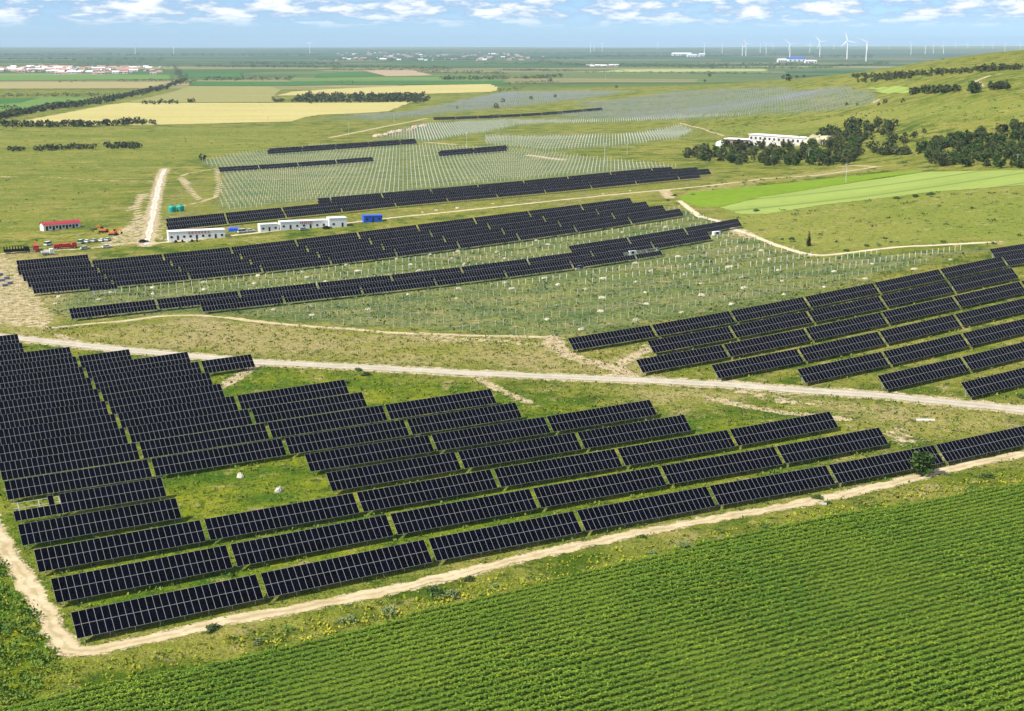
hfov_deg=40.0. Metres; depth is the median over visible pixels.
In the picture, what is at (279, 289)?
solar table
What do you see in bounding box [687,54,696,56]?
factory
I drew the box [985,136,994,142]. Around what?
tree
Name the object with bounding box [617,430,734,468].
solar table
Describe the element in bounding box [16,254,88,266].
solar table
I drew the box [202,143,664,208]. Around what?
mounting posts
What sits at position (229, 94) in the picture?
fallow field
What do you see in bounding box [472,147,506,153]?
solar table
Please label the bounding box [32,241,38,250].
truck
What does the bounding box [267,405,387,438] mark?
solar table
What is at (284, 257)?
solar table
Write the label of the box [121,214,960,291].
mounting posts
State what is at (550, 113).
solar table
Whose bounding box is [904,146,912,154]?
tree
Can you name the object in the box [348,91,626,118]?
mounting racks
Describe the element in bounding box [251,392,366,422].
solar table
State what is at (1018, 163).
tree
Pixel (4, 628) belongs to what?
weeds
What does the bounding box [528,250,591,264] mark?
solar table
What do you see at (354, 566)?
solar table
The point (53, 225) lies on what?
hut
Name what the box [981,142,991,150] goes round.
tree
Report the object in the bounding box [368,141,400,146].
solar table
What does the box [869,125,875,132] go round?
tree
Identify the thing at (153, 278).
solar table
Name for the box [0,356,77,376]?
solar table
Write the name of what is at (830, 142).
tree
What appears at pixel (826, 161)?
tree
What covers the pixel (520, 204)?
dirt track
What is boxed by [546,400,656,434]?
solar table
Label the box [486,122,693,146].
mounting racks
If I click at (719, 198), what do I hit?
bright green field
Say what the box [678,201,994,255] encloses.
dirt track
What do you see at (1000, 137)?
tree
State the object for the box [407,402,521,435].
solar table
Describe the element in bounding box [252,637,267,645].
shrub
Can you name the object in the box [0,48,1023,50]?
hills
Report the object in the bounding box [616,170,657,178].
solar table
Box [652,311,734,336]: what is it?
solar table
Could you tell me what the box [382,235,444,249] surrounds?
solar table
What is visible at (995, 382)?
solar table
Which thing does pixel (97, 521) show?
solar table
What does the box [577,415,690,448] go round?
solar table
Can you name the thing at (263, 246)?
solar table
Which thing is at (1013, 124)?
tree
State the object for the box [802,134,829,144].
spoil heap
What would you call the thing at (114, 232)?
excavator
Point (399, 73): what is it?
fallow field
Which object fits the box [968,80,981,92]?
tree
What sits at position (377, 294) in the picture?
weeds
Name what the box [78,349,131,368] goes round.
solar table
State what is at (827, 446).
solar table
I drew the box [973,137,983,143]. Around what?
tree
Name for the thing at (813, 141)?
tree
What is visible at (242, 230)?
parked car
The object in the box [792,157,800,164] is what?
tree
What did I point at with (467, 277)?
solar table
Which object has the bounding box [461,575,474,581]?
shrub
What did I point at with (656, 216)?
solar table
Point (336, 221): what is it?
site cabin
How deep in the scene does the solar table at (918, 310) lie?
443.28 m
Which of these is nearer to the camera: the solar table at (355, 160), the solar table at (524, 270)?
the solar table at (524, 270)
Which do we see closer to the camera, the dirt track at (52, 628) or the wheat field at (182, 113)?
the dirt track at (52, 628)
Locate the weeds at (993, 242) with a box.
[682,95,1023,244]
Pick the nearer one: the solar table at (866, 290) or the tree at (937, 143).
the solar table at (866, 290)
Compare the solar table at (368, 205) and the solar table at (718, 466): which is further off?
the solar table at (368, 205)
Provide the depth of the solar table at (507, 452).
312.71 m
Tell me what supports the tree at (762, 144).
on the ground at (192, 184)
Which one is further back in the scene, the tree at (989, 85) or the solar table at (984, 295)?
the tree at (989, 85)
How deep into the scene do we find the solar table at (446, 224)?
678.85 m
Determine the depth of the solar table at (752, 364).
391.31 m
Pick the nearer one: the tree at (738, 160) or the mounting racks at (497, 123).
the tree at (738, 160)
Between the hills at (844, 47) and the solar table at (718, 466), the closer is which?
the solar table at (718, 466)
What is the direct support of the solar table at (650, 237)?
on the ground at (192, 184)
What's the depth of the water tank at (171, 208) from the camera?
764.35 m
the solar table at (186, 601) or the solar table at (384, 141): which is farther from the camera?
the solar table at (384, 141)
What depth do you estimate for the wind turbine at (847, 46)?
7872.36 m
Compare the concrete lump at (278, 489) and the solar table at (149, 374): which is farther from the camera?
the solar table at (149, 374)
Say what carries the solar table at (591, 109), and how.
on the ground at (192, 184)
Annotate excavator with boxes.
[95,224,108,232]
[108,228,122,235]
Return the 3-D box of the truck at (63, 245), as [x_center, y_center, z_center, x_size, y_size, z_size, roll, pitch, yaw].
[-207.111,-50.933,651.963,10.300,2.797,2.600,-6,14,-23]
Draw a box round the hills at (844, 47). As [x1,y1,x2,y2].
[0,46,1023,48]
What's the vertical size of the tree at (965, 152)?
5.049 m
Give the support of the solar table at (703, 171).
on the ground at (192, 184)
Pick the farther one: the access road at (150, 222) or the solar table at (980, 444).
the access road at (150, 222)
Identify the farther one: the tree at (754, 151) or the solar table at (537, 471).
the tree at (754, 151)
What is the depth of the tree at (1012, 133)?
887.08 m
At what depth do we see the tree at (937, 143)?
897.50 m
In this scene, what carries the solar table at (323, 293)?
on the ground at (192, 184)
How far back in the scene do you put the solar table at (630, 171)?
871.42 m
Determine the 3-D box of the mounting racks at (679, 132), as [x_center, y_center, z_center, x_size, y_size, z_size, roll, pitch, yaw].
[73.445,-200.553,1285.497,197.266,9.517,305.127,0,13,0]
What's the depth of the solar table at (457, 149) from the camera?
1129.64 m
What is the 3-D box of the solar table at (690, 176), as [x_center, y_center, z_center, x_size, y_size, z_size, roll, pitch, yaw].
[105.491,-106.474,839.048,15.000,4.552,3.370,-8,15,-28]
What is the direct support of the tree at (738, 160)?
on the ground at (192, 184)
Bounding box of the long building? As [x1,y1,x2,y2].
[749,133,807,145]
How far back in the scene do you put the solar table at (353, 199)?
768.27 m
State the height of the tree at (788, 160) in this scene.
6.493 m
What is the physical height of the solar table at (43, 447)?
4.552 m
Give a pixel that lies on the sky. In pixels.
(23, 23)
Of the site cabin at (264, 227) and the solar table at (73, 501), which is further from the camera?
the site cabin at (264, 227)
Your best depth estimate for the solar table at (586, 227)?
664.99 m
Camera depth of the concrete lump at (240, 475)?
305.43 m
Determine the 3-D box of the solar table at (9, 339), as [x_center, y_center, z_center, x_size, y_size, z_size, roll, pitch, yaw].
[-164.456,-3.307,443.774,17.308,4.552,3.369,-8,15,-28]
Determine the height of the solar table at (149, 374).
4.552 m
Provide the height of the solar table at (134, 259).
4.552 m
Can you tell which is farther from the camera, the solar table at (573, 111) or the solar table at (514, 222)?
the solar table at (573, 111)
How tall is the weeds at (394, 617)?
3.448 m
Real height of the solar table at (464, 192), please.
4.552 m
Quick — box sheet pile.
[916,419,934,420]
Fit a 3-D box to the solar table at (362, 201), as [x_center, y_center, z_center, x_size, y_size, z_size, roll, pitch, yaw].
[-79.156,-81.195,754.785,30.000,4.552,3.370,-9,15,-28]
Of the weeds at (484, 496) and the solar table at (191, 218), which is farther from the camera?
the solar table at (191, 218)
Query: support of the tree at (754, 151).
on the ground at (192, 184)
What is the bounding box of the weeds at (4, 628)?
[0,559,65,703]
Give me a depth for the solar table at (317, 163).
1062.52 m
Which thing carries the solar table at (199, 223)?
on the ground at (192, 184)
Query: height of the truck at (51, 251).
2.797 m
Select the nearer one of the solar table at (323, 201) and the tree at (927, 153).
the solar table at (323, 201)
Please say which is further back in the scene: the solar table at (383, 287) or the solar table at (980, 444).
the solar table at (383, 287)
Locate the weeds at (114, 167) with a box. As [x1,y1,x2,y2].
[0,125,374,240]
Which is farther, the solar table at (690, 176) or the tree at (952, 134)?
the tree at (952, 134)
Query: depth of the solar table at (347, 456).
313.10 m
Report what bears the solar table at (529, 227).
on the ground at (192, 184)
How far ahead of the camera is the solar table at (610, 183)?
813.26 m
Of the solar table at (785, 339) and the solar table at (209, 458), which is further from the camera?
the solar table at (785, 339)
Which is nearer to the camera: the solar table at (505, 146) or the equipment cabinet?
the equipment cabinet
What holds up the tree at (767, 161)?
on the ground at (192, 184)
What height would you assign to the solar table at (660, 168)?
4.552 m
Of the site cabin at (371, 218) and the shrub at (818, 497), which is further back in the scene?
the site cabin at (371, 218)
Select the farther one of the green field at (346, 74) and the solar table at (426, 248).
the green field at (346, 74)
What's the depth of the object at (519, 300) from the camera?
529.97 m
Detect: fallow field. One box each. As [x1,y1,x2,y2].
[0,82,169,88]
[131,86,280,101]
[363,69,431,75]
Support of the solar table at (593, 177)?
on the ground at (192, 184)
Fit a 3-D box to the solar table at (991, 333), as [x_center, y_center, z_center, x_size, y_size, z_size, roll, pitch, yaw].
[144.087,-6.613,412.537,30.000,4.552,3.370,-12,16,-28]
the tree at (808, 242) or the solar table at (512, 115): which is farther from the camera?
the solar table at (512, 115)
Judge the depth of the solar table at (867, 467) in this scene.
296.71 m
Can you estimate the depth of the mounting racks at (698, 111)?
1715.78 m
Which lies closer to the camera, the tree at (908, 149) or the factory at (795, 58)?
the tree at (908, 149)
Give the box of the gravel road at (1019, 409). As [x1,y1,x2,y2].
[0,334,1023,412]
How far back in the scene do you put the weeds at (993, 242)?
786.37 m
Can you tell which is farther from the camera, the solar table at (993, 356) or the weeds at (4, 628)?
the solar table at (993, 356)
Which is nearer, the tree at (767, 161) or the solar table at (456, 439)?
the solar table at (456, 439)
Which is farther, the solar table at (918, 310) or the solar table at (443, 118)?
the solar table at (443, 118)
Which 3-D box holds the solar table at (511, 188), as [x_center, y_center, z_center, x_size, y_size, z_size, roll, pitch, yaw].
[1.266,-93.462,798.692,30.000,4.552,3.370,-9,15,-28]
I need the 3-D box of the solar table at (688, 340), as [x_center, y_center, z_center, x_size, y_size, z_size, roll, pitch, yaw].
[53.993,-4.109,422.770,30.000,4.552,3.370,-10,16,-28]
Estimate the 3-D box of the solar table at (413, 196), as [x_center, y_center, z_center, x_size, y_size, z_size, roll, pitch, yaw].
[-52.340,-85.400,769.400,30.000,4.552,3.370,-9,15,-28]
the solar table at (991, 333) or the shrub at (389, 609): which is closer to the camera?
the shrub at (389, 609)
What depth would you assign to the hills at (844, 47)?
20038.22 m
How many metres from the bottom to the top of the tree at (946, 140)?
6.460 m
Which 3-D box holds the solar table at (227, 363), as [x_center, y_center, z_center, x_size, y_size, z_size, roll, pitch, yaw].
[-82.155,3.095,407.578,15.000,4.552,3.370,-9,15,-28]
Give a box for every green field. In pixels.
[0,74,172,79]
[0,97,39,103]
[0,97,88,112]
[184,73,243,77]
[188,81,506,85]
[289,77,505,80]
[317,71,382,76]
[679,170,921,206]
[720,170,1023,213]
[867,85,908,93]
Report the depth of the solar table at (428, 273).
555.09 m
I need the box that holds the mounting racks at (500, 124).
[384,113,749,141]
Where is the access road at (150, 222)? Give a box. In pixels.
[143,169,166,244]
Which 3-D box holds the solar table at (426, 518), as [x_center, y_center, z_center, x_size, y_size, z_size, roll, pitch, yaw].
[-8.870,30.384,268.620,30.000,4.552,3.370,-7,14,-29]
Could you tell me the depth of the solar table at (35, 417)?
355.72 m
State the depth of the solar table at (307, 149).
1202.44 m
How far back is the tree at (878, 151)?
920.80 m
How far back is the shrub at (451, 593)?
231.32 m
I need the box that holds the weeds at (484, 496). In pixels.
[6,344,1021,637]
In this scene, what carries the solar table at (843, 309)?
on the ground at (192, 184)
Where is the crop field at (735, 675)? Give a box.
[1,483,1023,710]
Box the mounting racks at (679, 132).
[485,125,686,149]
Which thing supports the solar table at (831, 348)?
on the ground at (192, 184)
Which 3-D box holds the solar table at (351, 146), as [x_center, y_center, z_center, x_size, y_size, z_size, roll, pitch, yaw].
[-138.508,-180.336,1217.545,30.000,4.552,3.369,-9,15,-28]
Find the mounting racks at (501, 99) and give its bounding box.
[359,90,628,118]
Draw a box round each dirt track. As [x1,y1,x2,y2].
[0,451,1023,655]
[60,315,548,337]
[149,167,872,243]
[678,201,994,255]
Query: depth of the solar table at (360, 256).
607.14 m
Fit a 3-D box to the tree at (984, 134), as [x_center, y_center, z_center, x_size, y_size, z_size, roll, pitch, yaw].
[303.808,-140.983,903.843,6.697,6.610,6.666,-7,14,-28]
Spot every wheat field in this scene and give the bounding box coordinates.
[18,102,409,124]
[277,84,497,95]
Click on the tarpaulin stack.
(233, 229)
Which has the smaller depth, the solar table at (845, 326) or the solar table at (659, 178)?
the solar table at (845, 326)
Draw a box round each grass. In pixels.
[12,252,1023,403]
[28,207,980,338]
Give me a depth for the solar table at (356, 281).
540.32 m
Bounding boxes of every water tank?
[168,205,175,211]
[176,204,183,211]
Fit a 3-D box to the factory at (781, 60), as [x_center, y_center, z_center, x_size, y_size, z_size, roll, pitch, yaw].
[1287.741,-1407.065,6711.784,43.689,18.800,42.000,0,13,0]
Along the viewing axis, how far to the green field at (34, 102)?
2271.01 m
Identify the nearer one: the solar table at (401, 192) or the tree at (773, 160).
the solar table at (401, 192)
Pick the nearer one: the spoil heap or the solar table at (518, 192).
the solar table at (518, 192)
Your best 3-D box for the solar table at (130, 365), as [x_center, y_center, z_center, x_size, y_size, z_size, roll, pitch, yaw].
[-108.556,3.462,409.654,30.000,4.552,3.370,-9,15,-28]
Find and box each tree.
[698,153,707,160]
[712,145,718,151]
[717,148,725,156]
[725,154,735,162]
[734,155,742,164]
[751,147,759,154]
[758,141,765,148]
[764,156,771,165]
[769,155,776,165]
[777,148,786,156]
[782,155,792,164]
[786,143,794,150]
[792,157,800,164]
[805,156,811,163]
[806,148,812,155]
[806,231,811,245]
[807,139,815,146]
[809,156,816,163]
[817,153,826,159]
[823,157,832,165]
[826,140,832,146]
[827,155,839,162]
[844,154,852,164]
[848,148,857,153]
[849,137,860,144]
[850,153,857,160]
[858,136,865,142]
[863,124,869,130]
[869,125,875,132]
[876,146,884,154]
[882,143,889,154]
[885,124,893,130]
[899,144,908,154]
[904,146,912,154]
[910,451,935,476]
[915,143,923,152]
[923,149,932,159]
[931,140,941,148]
[934,146,941,154]
[938,155,947,166]
[939,86,945,93]
[940,138,947,148]
[943,138,952,145]
[946,132,954,137]
[949,157,956,164]
[953,140,963,148]
[955,132,964,139]
[955,154,963,162]
[958,157,970,166]
[960,137,967,145]
[960,150,968,155]
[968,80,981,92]
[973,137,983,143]
[974,143,982,151]
[974,151,981,159]
[978,151,990,161]
[979,131,988,138]
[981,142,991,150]
[982,156,991,165]
[984,148,992,156]
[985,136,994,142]
[987,81,993,88]
[992,157,1000,166]
[994,81,1003,88]
[994,134,1005,141]
[995,158,1006,167]
[1002,150,1011,158]
[1009,154,1020,161]
[1010,122,1018,129]
[1010,129,1017,138]
[1015,159,1023,167]
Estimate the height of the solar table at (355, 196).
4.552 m
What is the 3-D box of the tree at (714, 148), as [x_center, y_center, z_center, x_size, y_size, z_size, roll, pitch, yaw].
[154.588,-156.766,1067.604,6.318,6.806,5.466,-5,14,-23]
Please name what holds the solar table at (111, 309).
on the ground at (192, 184)
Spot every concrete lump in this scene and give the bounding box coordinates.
[237,472,243,477]
[274,486,281,492]
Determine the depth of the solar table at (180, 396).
369.47 m
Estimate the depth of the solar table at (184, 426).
341.76 m
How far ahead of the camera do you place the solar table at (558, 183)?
813.38 m
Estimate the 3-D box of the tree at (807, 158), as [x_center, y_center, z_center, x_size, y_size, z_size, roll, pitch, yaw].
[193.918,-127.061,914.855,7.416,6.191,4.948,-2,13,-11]
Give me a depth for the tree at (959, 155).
818.30 m
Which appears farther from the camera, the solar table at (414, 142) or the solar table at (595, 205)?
the solar table at (414, 142)
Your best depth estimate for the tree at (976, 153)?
817.72 m
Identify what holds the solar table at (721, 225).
on the ground at (192, 184)
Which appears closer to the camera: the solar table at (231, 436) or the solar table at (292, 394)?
the solar table at (231, 436)
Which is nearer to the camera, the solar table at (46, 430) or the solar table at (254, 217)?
the solar table at (46, 430)
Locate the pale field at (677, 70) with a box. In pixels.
[599,69,767,71]
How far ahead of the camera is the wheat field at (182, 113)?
1957.93 m
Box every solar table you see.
[0,334,19,344]
[0,343,23,354]
[0,347,71,365]
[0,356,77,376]
[0,367,84,388]
[0,377,92,400]
[0,389,100,414]
[0,401,108,428]
[0,414,117,444]
[0,428,127,462]
[0,443,139,480]
[4,459,151,501]
[13,477,166,523]
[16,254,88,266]
[17,261,91,274]
[18,498,181,546]
[22,266,97,280]
[27,272,104,286]
[32,278,111,293]
[34,520,205,574]
[51,545,232,605]
[69,299,156,319]
[71,574,263,641]
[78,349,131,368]
[85,352,190,379]
[89,284,117,296]
[92,254,162,267]
[93,361,201,391]
[98,260,170,273]
[100,372,212,404]
[105,265,179,279]
[108,384,224,416]
[112,271,188,288]
[118,396,237,430]
[127,409,252,445]
[139,423,268,460]
[151,438,286,476]
[157,291,238,309]
[163,247,231,260]
[166,213,225,222]
[166,217,226,229]
[171,253,240,267]
[180,258,250,272]
[188,264,261,279]
[200,293,283,311]
[201,354,254,372]
[204,493,359,539]
[218,165,258,172]
[225,207,281,216]
[227,211,285,224]
[230,515,393,566]
[231,240,296,253]
[237,380,348,409]
[239,283,317,296]
[241,245,306,259]
[250,251,317,265]
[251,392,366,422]
[259,162,298,168]
[261,256,330,271]
[261,539,431,599]
[267,148,301,154]
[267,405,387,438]
[269,146,301,149]
[282,202,336,212]
[282,285,361,304]
[285,206,341,218]
[285,420,408,456]
[296,232,358,245]
[298,160,336,166]
[302,146,334,151]
[303,144,335,147]
[304,435,434,472]
[307,238,370,251]
[318,197,330,202]
[318,200,329,203]
[318,243,382,257]
[318,275,391,288]
[326,452,460,493]
[329,249,396,264]
[331,193,380,199]
[331,195,381,205]
[335,143,367,148]
[336,142,368,145]
[336,157,373,163]
[337,197,388,209]
[340,200,394,211]
[357,469,497,511]
[358,225,417,237]
[361,277,435,295]
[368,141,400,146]
[369,140,400,143]
[370,230,430,243]
[382,189,429,194]
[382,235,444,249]
[383,191,431,199]
[385,389,495,420]
[390,193,440,202]
[390,489,537,537]
[391,267,461,280]
[394,195,446,206]
[395,241,458,256]
[400,140,416,144]
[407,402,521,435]
[417,218,475,230]
[428,511,581,563]
[430,223,488,235]
[431,185,477,192]
[431,417,550,450]
[433,117,455,120]
[433,187,479,194]
[434,268,505,285]
[438,150,472,156]
[440,148,472,151]
[441,189,488,198]
[443,228,502,241]
[446,191,496,202]
[456,116,477,119]
[457,233,518,248]
[458,433,581,471]
[461,259,528,272]
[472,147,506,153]
[474,145,507,148]
[474,211,529,223]
[478,115,499,118]
[478,181,522,188]
[481,183,526,190]
[488,215,544,228]
[490,185,535,193]
[494,449,621,486]
[496,187,544,196]
[499,114,520,117]
[502,220,559,233]
[504,260,572,276]
[517,225,575,241]
[521,113,541,116]
[524,176,567,184]
[528,179,571,186]
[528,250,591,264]
[529,204,581,216]
[533,466,665,510]
[537,180,581,189]
[542,111,562,115]
[543,208,597,221]
[544,183,590,192]
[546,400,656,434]
[558,212,613,225]
[562,109,582,113]
[568,172,610,180]
[568,325,655,349]
[569,237,629,251]
[570,252,635,268]
[572,174,615,182]
[574,217,630,232]
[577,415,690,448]
[577,486,715,534]
[581,198,631,209]
[582,108,602,111]
[582,176,625,185]
[590,178,635,187]
[591,241,653,255]
[596,201,648,213]
[611,168,651,176]
[612,205,665,217]
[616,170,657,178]
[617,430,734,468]
[626,172,668,180]
[628,228,686,242]
[629,209,683,224]
[633,248,662,258]
[634,174,678,183]
[636,345,727,372]
[648,326,733,352]
[651,231,710,248]
[652,167,671,172]
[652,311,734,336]
[658,167,697,174]
[661,447,782,486]
[669,169,710,176]
[677,172,700,179]
[685,219,741,233]
[710,465,835,504]
[712,349,803,378]
[724,329,810,356]
[730,311,812,338]
[730,411,837,448]
[731,297,808,321]
[777,427,887,463]
[797,352,888,382]
[798,332,884,360]
[805,283,878,306]
[805,312,886,341]
[808,296,884,321]
[829,445,943,482]
[874,269,944,293]
[878,357,968,389]
[879,314,959,342]
[881,282,953,306]
[882,296,958,322]
[883,334,967,363]
[936,426,1023,461]
[940,257,1006,278]
[949,268,1017,291]
[954,282,1023,308]
[955,298,1023,325]
[961,368,1023,399]
[962,342,1023,372]
[963,319,1023,345]
[990,244,1023,256]
[1002,253,1023,266]
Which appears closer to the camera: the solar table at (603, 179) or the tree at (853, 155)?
the solar table at (603, 179)
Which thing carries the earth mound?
on the ground at (192, 184)
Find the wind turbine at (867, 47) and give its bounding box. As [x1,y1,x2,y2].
[859,36,875,60]
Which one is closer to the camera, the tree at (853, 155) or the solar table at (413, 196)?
the solar table at (413, 196)
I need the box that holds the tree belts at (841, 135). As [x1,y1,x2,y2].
[0,62,1023,165]
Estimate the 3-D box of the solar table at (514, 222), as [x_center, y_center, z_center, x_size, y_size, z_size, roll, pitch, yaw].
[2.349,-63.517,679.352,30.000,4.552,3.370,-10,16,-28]
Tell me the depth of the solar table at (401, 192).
798.75 m
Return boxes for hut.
[39,219,80,230]
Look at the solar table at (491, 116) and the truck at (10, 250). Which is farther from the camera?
the solar table at (491, 116)
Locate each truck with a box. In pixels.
[3,245,29,253]
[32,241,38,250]
[41,248,54,254]
[53,242,76,248]
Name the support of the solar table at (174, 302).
on the ground at (192, 184)
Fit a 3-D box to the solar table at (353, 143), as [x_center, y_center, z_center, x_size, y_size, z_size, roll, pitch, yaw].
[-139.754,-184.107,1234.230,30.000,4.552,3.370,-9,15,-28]
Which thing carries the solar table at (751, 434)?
on the ground at (192, 184)
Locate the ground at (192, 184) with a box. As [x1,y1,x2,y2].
[0,50,1023,707]
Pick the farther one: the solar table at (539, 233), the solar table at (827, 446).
the solar table at (539, 233)
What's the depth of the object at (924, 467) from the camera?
297.64 m
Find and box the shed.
[724,138,748,145]
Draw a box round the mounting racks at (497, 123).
[398,112,739,136]
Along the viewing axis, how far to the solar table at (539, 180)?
842.41 m
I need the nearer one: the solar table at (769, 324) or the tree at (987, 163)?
the solar table at (769, 324)
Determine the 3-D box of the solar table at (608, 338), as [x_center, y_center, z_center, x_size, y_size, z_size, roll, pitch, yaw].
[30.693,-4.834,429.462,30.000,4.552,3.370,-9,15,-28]
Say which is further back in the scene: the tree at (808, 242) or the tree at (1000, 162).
the tree at (1000, 162)
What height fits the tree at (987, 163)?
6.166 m
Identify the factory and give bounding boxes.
[671,53,691,55]
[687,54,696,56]
[777,59,786,61]
[786,57,805,60]
[804,60,816,62]
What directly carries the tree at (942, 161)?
on the ground at (192, 184)
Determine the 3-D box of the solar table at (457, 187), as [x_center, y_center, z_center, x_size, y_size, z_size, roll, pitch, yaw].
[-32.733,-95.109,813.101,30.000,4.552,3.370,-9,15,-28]
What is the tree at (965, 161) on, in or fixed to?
on the ground at (192, 184)
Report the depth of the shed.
1118.09 m
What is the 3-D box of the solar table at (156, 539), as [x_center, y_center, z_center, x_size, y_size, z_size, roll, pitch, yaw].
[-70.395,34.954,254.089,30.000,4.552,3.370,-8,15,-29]
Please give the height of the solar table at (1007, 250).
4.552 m
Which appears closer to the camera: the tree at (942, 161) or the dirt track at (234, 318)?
the dirt track at (234, 318)
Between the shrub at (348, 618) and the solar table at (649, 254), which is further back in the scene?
the solar table at (649, 254)
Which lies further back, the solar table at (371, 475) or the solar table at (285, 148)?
the solar table at (285, 148)
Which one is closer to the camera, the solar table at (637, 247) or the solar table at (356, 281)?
the solar table at (356, 281)
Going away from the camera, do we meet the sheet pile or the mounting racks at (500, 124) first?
the sheet pile
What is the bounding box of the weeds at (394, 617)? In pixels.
[0,473,993,688]
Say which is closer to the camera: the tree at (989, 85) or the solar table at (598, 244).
the solar table at (598, 244)
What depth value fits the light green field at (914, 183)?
730.97 m
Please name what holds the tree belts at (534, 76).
on the ground at (192, 184)
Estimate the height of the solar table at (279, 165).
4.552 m
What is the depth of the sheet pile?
341.20 m
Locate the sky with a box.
[0,0,1023,47]
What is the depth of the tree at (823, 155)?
924.02 m
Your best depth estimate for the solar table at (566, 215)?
693.50 m
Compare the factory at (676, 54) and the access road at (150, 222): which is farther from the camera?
the factory at (676, 54)
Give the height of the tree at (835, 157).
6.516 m
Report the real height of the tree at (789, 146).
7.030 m
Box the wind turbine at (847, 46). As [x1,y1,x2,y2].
[844,35,854,58]
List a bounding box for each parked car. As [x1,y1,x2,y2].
[44,241,52,245]
[237,228,247,232]
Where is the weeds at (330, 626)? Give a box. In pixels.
[272,573,548,646]
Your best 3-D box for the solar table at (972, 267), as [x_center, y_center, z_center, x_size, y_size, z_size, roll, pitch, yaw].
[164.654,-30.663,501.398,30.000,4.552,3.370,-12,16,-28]
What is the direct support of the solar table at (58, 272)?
on the ground at (192, 184)
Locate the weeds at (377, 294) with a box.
[50,212,980,335]
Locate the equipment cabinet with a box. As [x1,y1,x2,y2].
[711,231,720,235]
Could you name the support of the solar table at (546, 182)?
on the ground at (192, 184)
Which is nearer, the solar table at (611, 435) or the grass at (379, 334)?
the solar table at (611, 435)
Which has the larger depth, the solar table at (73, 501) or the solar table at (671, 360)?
the solar table at (671, 360)
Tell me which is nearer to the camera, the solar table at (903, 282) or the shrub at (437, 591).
the shrub at (437, 591)
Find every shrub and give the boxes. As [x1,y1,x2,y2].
[205,623,222,632]
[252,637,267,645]
[337,615,356,624]
[381,605,396,616]
[425,585,442,596]
[438,589,459,599]
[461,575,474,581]
[677,541,689,547]
[809,495,823,499]
[983,472,994,478]
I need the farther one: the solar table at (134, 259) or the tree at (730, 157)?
the tree at (730, 157)
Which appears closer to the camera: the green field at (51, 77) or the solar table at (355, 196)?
the solar table at (355, 196)
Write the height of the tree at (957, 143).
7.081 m
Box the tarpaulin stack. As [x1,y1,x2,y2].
[228,227,239,231]
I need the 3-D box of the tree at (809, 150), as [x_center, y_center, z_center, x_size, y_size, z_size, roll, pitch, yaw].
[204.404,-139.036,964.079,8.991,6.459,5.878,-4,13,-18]
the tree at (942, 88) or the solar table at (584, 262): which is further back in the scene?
the tree at (942, 88)
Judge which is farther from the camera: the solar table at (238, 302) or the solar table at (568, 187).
the solar table at (568, 187)
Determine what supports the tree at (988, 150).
on the ground at (192, 184)
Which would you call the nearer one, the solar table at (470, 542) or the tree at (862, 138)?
the solar table at (470, 542)
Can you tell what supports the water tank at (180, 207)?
on the ground at (192, 184)
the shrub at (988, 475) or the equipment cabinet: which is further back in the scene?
the equipment cabinet
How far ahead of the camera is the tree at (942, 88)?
1182.01 m
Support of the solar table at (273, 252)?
on the ground at (192, 184)
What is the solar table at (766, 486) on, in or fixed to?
on the ground at (192, 184)
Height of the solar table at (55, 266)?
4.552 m
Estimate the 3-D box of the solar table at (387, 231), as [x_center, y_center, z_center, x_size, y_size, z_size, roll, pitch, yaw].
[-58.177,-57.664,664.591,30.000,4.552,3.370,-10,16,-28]
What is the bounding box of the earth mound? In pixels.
[372,134,383,136]
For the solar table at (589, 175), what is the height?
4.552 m
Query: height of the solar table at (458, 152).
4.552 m
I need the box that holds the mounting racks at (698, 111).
[560,86,874,119]
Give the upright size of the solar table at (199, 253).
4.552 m
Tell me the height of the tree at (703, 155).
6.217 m
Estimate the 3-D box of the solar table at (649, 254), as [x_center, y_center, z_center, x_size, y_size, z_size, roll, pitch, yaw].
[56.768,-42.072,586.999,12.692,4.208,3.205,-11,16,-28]
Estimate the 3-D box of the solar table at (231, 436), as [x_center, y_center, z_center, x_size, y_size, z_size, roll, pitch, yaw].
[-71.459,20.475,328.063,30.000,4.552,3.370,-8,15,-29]
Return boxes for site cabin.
[166,228,224,240]
[258,222,278,231]
[278,219,326,230]
[327,216,346,227]
[362,214,382,222]
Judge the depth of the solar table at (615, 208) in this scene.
707.95 m
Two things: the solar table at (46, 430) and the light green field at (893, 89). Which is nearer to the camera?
the solar table at (46, 430)
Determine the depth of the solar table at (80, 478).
298.30 m
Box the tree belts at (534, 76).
[0,51,888,108]
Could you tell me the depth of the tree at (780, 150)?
981.77 m

